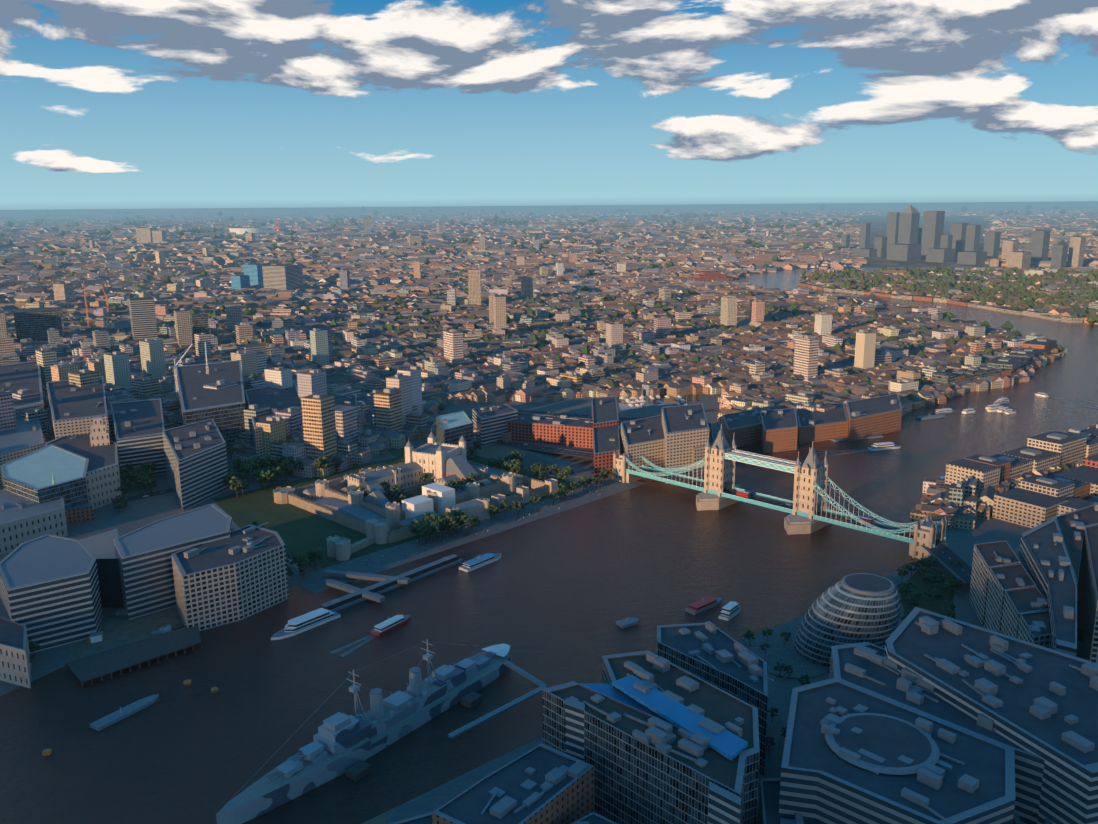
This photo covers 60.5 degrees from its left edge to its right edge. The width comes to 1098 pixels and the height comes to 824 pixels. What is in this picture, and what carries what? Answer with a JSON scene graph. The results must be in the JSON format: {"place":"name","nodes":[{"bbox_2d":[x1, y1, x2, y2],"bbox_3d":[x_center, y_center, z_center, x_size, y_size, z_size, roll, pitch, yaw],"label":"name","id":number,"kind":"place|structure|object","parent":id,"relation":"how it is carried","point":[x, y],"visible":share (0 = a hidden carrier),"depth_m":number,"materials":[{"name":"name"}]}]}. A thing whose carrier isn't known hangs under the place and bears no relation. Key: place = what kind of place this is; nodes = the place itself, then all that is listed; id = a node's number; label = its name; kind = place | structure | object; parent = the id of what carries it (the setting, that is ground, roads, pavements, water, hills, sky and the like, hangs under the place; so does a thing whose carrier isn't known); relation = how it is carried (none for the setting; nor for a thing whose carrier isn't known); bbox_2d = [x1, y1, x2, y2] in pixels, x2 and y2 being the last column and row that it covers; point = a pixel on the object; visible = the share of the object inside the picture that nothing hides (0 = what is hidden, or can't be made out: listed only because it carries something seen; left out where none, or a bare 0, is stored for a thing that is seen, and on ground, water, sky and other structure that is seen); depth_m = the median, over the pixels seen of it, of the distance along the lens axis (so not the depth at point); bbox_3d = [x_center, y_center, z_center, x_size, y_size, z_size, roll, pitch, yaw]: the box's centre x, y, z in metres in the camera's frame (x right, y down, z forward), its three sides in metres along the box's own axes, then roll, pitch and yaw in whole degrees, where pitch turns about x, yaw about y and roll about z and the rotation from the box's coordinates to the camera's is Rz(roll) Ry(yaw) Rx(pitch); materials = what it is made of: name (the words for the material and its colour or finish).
{"place":"outdoors","nodes":[
{"label":"outdoors","id":0,"kind":"place"},
{"bbox_2d":[0,266,1097,823],"bbox_3d":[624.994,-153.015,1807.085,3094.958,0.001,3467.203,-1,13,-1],"label":"river","id":1,"kind":"structure","parent":0,"point":[550,600],"depth_m":564.61,"materials":[{"name":"liquid"}]},
{"bbox_2d":[216,639,547,823],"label":"warship","id":2,"kind":"object","parent":1,"relation":"on","point":[327,754],"visible":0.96,"depth_m":440.51,"materials":[{"name":"grey metal"}]},
{"bbox_2d":[42,392,1048,755],"bbox_3d":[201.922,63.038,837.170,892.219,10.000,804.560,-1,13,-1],"label":"boats","id":3,"kind":"object","parent":1,"relation":"on","point":[320,616],"visible":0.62,"depth_m":574.22,"materials":[{"name":"white metal"}]},
{"bbox_2d":[0,201,1097,823],"bbox_3d":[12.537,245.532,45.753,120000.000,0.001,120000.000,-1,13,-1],"label":"ground","id":4,"kind":"structure","parent":0,"point":[876,229],"depth_m":22194.67,"materials":[{"name":"green plant"}]},
{"bbox_2d":[213,428,646,592],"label":"tower of london","id":5,"kind":"structure","parent":4,"relation":"on","point":[292,517],"depth_m":772.67,"materials":[{"name":"beige stone"}]},
{"bbox_2d":[32,448,959,750],"bbox_3d":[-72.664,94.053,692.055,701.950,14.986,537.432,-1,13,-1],"label":"tree trunks","id":6,"kind":"object","parent":4,"relation":"on","point":[494,518],"visible":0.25,"depth_m":739.08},
{"bbox_2d":[28,439,963,745],"bbox_3d":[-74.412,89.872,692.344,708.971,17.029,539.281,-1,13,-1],"label":"trees","id":7,"kind":"object","parent":6,"relation":"on","point":[282,467],"visible":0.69,"depth_m":793.31,"materials":[{"name":"green plant"}]},
{"bbox_2d":[0,204,1097,493],"bbox_3d":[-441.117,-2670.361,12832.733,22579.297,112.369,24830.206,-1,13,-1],"label":"trees","id":8,"kind":"object","parent":4,"relation":"on","point":[1020,292],"visible":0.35,"depth_m":2424.15,"materials":[{"name":"green plant"}]},
{"bbox_2d":[0,205,1097,823],"bbox_3d":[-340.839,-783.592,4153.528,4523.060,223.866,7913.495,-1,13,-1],"label":"buildings","id":9,"kind":"structure","parent":4,"relation":"on","point":[980,707],"depth_m":546.66,"materials":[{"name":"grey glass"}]},
{"bbox_2d":[0,208,1097,529],"bbox_3d":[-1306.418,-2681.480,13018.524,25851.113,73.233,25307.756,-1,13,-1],"label":"city building","id":10,"kind":"structure","parent":4,"relation":"on","point":[360,276],"depth_m":1886.41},
{"bbox_2d":[125,397,1097,802],"bbox_3d":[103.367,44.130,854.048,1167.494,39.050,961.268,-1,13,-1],"label":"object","id":11,"kind":"object","parent":4,"relation":"on","point":[355,511],"visible":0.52,"depth_m":758.45,"materials":[{"name":"grey"}]},
{"bbox_2d":[612,424,947,561],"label":"bascule bridge","id":12,"kind":"structure","parent":4,"relation":"on","point":[808,509],"depth_m":736.71,"materials":[{"name":"beige stone"}]},
{"bbox_2d":[751,573,900,678],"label":"city hall","id":13,"kind":"structure","parent":4,"relation":"on","point":[856,608],"depth_m":507.26,"materials":[{"name":"grey glass"}]},
{"bbox_2d":[0,0,1097,209],"label":"sky","id":14,"kind":"structure","parent":0,"point":[105,104],"materials":[{"name":"blue"}]},
{"bbox_2d":[104,282,1084,645],"bbox_3d":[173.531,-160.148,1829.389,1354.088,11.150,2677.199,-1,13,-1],"label":"roads","id":15,"kind":"structure","parent":0,"point":[944,552],"depth_m":828.23,"materials":[{"name":"grey asphalt"}]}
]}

